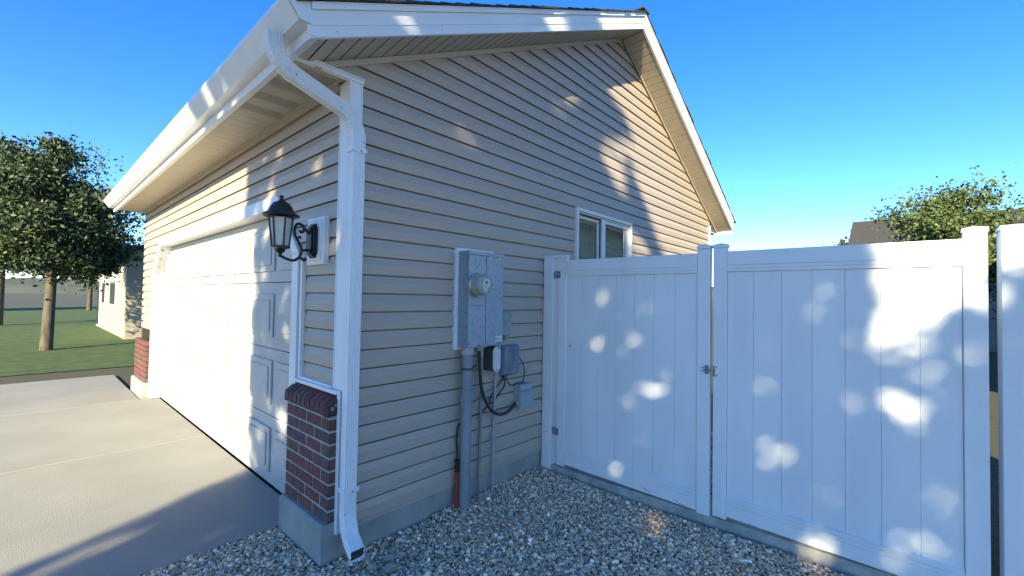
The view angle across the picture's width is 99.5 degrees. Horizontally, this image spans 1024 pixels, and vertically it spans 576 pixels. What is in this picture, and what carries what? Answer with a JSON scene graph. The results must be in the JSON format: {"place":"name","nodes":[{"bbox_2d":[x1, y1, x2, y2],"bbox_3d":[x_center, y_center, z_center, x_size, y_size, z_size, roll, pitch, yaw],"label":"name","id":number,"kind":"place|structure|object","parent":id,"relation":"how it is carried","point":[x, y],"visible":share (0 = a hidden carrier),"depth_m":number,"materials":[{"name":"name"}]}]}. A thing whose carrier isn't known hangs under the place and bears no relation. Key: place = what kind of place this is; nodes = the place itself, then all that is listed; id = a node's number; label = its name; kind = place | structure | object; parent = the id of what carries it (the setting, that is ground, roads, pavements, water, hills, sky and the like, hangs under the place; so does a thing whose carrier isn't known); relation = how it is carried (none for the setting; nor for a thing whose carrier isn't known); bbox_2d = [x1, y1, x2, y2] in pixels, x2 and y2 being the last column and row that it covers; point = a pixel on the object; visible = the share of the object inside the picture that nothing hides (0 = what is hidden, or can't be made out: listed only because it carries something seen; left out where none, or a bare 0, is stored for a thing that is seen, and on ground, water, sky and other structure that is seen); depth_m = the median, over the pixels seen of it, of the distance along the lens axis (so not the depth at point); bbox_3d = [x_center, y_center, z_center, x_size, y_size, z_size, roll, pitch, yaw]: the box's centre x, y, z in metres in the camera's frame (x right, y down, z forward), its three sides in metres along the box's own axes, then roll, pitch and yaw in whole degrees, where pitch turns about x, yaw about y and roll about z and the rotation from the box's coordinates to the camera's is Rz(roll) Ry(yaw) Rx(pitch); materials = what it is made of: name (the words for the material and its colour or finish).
{"place":"outdoors","nodes":[
{"label":"outdoors","id":0,"kind":"place"},
{"bbox_2d":[0,375,279,575],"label":"driveway","id":1,"kind":"structure","parent":0,"point":[108,475],"depth_m":3.41,"materials":[{"name":"concrete"}]},
{"bbox_2d":[0,306,712,375],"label":"lawn","id":2,"kind":"structure","parent":0,"point":[82,341],"depth_m":12.58,"materials":[{"name":"green plant"}]},
{"bbox_2d":[0,133,80,324],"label":"tree","id":3,"kind":"object","parent":2,"relation":"on","point":[2,279],"visible":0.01,"depth_m":18.95,"materials":[{"name":"green plant"}]},
{"bbox_2d":[0,126,145,350],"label":"tree","id":4,"kind":"object","parent":2,"relation":"on","point":[52,218],"visible":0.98,"depth_m":10.89,"materials":[{"name":"green plant"}]},
{"bbox_2d":[34,224,141,309],"bbox_3d":[-34.303,-2.053,35.493,8.108,7.922,8.436,0,-2,42],"label":"tree","id":5,"kind":"object","parent":2,"relation":"on","point":[89,296],"depth_m":35.37,"materials":[{"name":"green plant"}]},
{"bbox_2d":[96,244,143,338],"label":"neighbour house","id":6,"kind":"structure","parent":2,"relation":"on","point":[119,310],"depth_m":14.55,"materials":[{"name":"concrete"}]},
{"bbox_2d":[96,278,101,325],"bbox_3d":[-18.173,0.619,19.106,0.900,2.080,0.100,0,-2,42],"label":"window","id":7,"kind":"structure","parent":6,"relation":"in","point":[98,314],"depth_m":18.83,"materials":[{"name":"plastic"}]},
{"bbox_2d":[101,275,107,304],"bbox_3d":[-16.820,0.072,17.921,1.100,1.200,0.100,0,-2,42],"label":"window","id":8,"kind":"structure","parent":6,"relation":"in","point":[104,293],"depth_m":17.60,"materials":[{"name":"plastic"}]},
{"bbox_2d":[109,273,117,305],"bbox_3d":[-14.730,0.062,16.058,1.500,1.200,0.100,0,-2,42],"label":"window","id":9,"kind":"structure","parent":6,"relation":"in","point":[113,281],"depth_m":15.74,"materials":[{"name":"plastic"}]},
{"bbox_2d":[5,277,712,303],"bbox_3d":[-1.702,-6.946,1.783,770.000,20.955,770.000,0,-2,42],"label":"hills","id":10,"kind":"structure","parent":0,"point":[15,286],"depth_m":220.35,"materials":[{"name":"green plant"}]},
{"bbox_2d":[136,466,846,575],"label":"gravel","id":11,"kind":"structure","parent":0,"point":[564,497],"depth_m":2.65,"materials":[{"name":"grey gravel"}]},
{"bbox_2d":[367,562,377,569],"bbox_3d":[-0.778,1.549,2.415,0.066,0.035,0.049,5,-11,17],"label":"cobble","id":12,"kind":"object","parent":11,"relation":"on","point":[371,566],"visible":1,"depth_m":2.40,"materials":[{"name":"stone"}]},
{"bbox_2d":[383,554,394,561],"bbox_3d":[-0.708,1.552,2.496,0.060,0.031,0.052,2,-2,-44],"label":"cobble","id":13,"kind":"object","parent":11,"relation":"on","point":[388,557],"visible":1,"depth_m":2.49,"materials":[{"name":"stone"}]},
{"bbox_2d":[384,561,399,573],"bbox_3d":[-0.671,1.551,2.409,0.074,0.052,0.084,-5,-7,24],"label":"cobble","id":14,"kind":"object","parent":11,"relation":"on","point":[391,567],"visible":1,"depth_m":2.39,"materials":[{"name":"stone"}]},
{"bbox_2d":[388,546,397,552],"bbox_3d":[-0.709,1.555,2.584,0.047,0.032,0.066,3,0,30],"label":"cobble","id":15,"kind":"object","parent":11,"relation":"on","point":[392,549],"visible":1,"depth_m":2.57,"materials":[{"name":"stone"}]},
{"bbox_2d":[409,550,418,556],"bbox_3d":[-0.575,1.559,2.547,0.054,0.030,0.047,1,-1,2],"label":"cobble","id":16,"kind":"object","parent":11,"relation":"on","point":[413,553],"visible":1,"depth_m":2.53,"materials":[{"name":"stone"}]},
{"bbox_2d":[454,423,459,511],"bbox_3d":[-0.393,1.309,3.145,0.042,0.661,0.081,1,-1,3],"label":"red conduit","id":17,"kind":"object","parent":11,"relation":"on","point":[457,465],"visible":0.85,"depth_m":3.11,"materials":[{"name":"plastic"}]},
{"bbox_2d":[0,293,999,575],"bbox_3d":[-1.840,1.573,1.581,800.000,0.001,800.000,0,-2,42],"label":"ground","id":18,"kind":"structure","parent":0,"point":[120,373],"depth_m":7.75,"materials":[{"name":"soil"}]},
{"bbox_2d":[157,533,316,575],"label":"gravel bed","id":19,"kind":"object","parent":18,"relation":"on","point":[246,564],"visible":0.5,"depth_m":2.48,"materials":[{"name":"grey gravel"}]},
{"bbox_2d":[104,0,735,568],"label":"house","id":20,"kind":"structure","parent":18,"relation":"on","point":[524,140],"depth_m":3.40,"materials":[{"name":"grey plastic"}]},
{"bbox_2d":[161,220,291,492],"bbox_3d":[-3.263,0.501,4.710,4.920,2.155,0.066,0,-2,42],"label":"garage door","id":21,"kind":"structure","parent":20,"relation":"in","point":[226,345],"depth_m":4.13,"materials":[{"name":"white metal"}]},
{"bbox_2d":[263,28,366,562],"bbox_3d":[-1.045,0.110,2.316,0.180,2.783,0.554,0,-2,42],"label":"downspout","id":22,"kind":"object","parent":20,"relation":"attached to","point":[287,68],"visible":1,"depth_m":2.48,"materials":[{"name":"white paint"}]},
{"bbox_2d":[307,215,329,265],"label":"mounting block","id":23,"kind":"structure","parent":20,"relation":"attached to","point":[323,225],"depth_m":2.69,"materials":[{"name":"white plastic"}]},
{"bbox_2d":[262,195,317,261],"bbox_3d":[-1.350,-0.357,2.629,0.204,0.394,0.300,0,-2,42],"label":"wall lantern","id":24,"kind":"object","parent":23,"relation":"attached to","point":[281,214],"depth_m":2.58,"materials":[{"name":"black metal"}]},
{"bbox_2d":[459,348,476,511],"bbox_3d":[-0.326,1.040,3.152,0.100,1.219,0.115,0,-2,42],"label":"service conduit","id":25,"kind":"object","parent":20,"relation":"attached to","point":[468,366],"visible":0.94,"depth_m":3.11,"materials":[{"name":"grey plastic"}]},
{"bbox_2d":[452,247,503,349],"bbox_3d":[-0.209,0.083,3.230,0.250,0.747,0.394,0,-2,42],"label":"electrical panel","id":26,"kind":"object","parent":20,"relation":"attached to","point":[478,299],"visible":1,"depth_m":3.15,"materials":[{"name":"grey metal"}]},
{"bbox_2d":[485,256,503,344],"bbox_3d":[-0.135,0.097,3.285,0.016,0.659,0.180,0,-2,42],"label":"breaker door","id":27,"kind":"structure","parent":26,"relation":"in","point":[494,268],"depth_m":3.28,"materials":[{"name":"metal"}]},
{"bbox_2d":[477,347,516,415],"bbox_3d":[-0.106,0.724,3.405,0.048,0.567,0.487,0,-2,38],"label":"flexible conduit","id":28,"kind":"object","parent":26,"relation":"attached to","point":[480,352],"visible":1,"depth_m":3.25,"materials":[{"name":"black plastic"}]},
{"bbox_2d":[477,346,483,495],"bbox_3d":[-0.239,1.040,3.290,0.029,1.209,0.062,1,-1,-17],"label":"thin conduit","id":29,"kind":"object","parent":20,"relation":"attached to","point":[479,445],"visible":0.73,"depth_m":3.29,"materials":[{"name":"grey metal"}]},
{"bbox_2d":[483,346,500,371],"bbox_3d":[-0.159,0.547,3.372,0.133,0.198,0.084,0,-2,42],"label":"conduit body","id":30,"kind":"object","parent":20,"relation":"attached to","point":[491,358],"visible":0.95,"depth_m":3.33,"materials":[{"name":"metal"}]},
{"bbox_2d":[491,344,500,494],"bbox_3d":[-0.121,1.039,3.377,0.039,1.220,0.124,2,-1,-25],"label":"thin conduit","id":31,"kind":"object","parent":20,"relation":"attached to","point":[493,431],"visible":0.77,"depth_m":3.41,"materials":[{"name":"grey metal"}]},
{"bbox_2d":[502,312,510,339],"bbox_3d":[-0.070,0.309,3.522,0.068,0.228,0.140,0,-2,42],"label":"utility box","id":32,"kind":"object","parent":20,"relation":"attached to","point":[506,329],"visible":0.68,"depth_m":3.51,"materials":[{"name":"grey plastic"}]},
{"bbox_2d":[499,343,519,377],"bbox_3d":[-0.019,0.596,3.574,0.074,0.262,0.209,0,-2,42],"label":"ribbed enclosure","id":33,"kind":"object","parent":20,"relation":"attached to","point":[509,366],"visible":0.97,"depth_m":3.53,"materials":[{"name":"grey plastic"}]},
{"bbox_2d":[489,375,505,404],"bbox_3d":[-0.118,0.814,3.470,0.022,0.212,0.181,0,-2,42],"label":"black cable","id":34,"kind":"object","parent":33,"relation":"hanging from","point":[496,388],"visible":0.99,"depth_m":3.48,"materials":[{"name":"rubber"}]},
{"bbox_2d":[519,356,524,382],"bbox_3d":[0.076,0.676,3.676,0.088,0.259,0.023,2,-2,-30],"label":"black cable","id":35,"kind":"object","parent":33,"relation":"attached to","point":[524,370],"visible":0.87,"depth_m":3.69,"materials":[{"name":"rubber"}]},
{"bbox_2d":[512,380,532,408],"bbox_3d":[0.086,0.899,3.655,0.118,0.213,0.163,0,-2,42],"label":"disconnect box","id":36,"kind":"object","parent":20,"relation":"attached to","point":[523,395],"visible":0.96,"depth_m":3.62,"materials":[{"name":"grey paint"}]},
{"bbox_2d":[572,207,631,259],"bbox_3d":[0.998,-0.320,4.812,0.130,0.948,1.198,0,-2,42],"label":"window","id":37,"kind":"structure","parent":20,"relation":"in","point":[597,235],"depth_m":4.74,"materials":[{"name":"plastic"}]},
{"bbox_2d":[541,255,558,469],"bbox_3d":[0.357,0.684,3.941,0.111,1.972,0.133,0,-2,42],"label":"fence post","id":38,"kind":"object","parent":18,"relation":"on","point":[549,372],"visible":0.84,"depth_m":3.89,"materials":[{"name":"plastic"}]},
{"bbox_2d":[552,244,712,516],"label":"gate","id":39,"kind":"structure","parent":38,"relation":"attached to","point":[634,358],"depth_m":3.33,"materials":[{"name":"plastic"}]},
{"bbox_2d":[539,460,896,575],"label":"concrete kerb","id":40,"kind":"structure","parent":18,"relation":"on","point":[838,564],"depth_m":2.86,"materials":[{"name":"grey concrete"}]},
{"bbox_2d":[821,230,850,245],"bbox_3d":[28.045,-1.006,34.034,7.120,7.785,7.601,0,-2,42],"label":"tree","id":41,"kind":"object","parent":18,"relation":"on","point":[842,242],"depth_m":33.55,"materials":[{"name":"green plant"}]},
{"bbox_2d":[848,209,1023,351],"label":"neighbour house","id":42,"kind":"structure","parent":18,"relation":"on","point":[862,232],"depth_m":18.93,"materials":[{"name":"concrete"}]},
{"bbox_2d":[864,161,1023,318],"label":"tree","id":43,"kind":"object","parent":18,"relation":"on","point":[940,217],"visible":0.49,"depth_m":10.18,"materials":[{"name":"green plant"}]},
{"bbox_2d":[995,223,1023,575],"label":"fence post","id":44,"kind":"object","parent":18,"relation":"on","point":[1010,287],"visible":1,"depth_m":2.06,"materials":[{"name":"plastic"}]},
{"bbox_2d":[712,226,990,575],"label":"gate","id":45,"kind":"structure","parent":44,"relation":"attached to","point":[851,413],"depth_m":2.45,"materials":[{"name":"plastic"}]},
{"bbox_2d":[0,0,1023,286],"label":"sky","id":46,"kind":"structure","parent":0,"point":[807,115],"materials":[{"name":"blue"}]},
{"bbox_2d":[711,431,712,501],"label":"gravel","id":47,"kind":"structure","parent":0,"point":[711,460],"depth_m":4.19,"materials":[{"name":"stone"}]}
]}

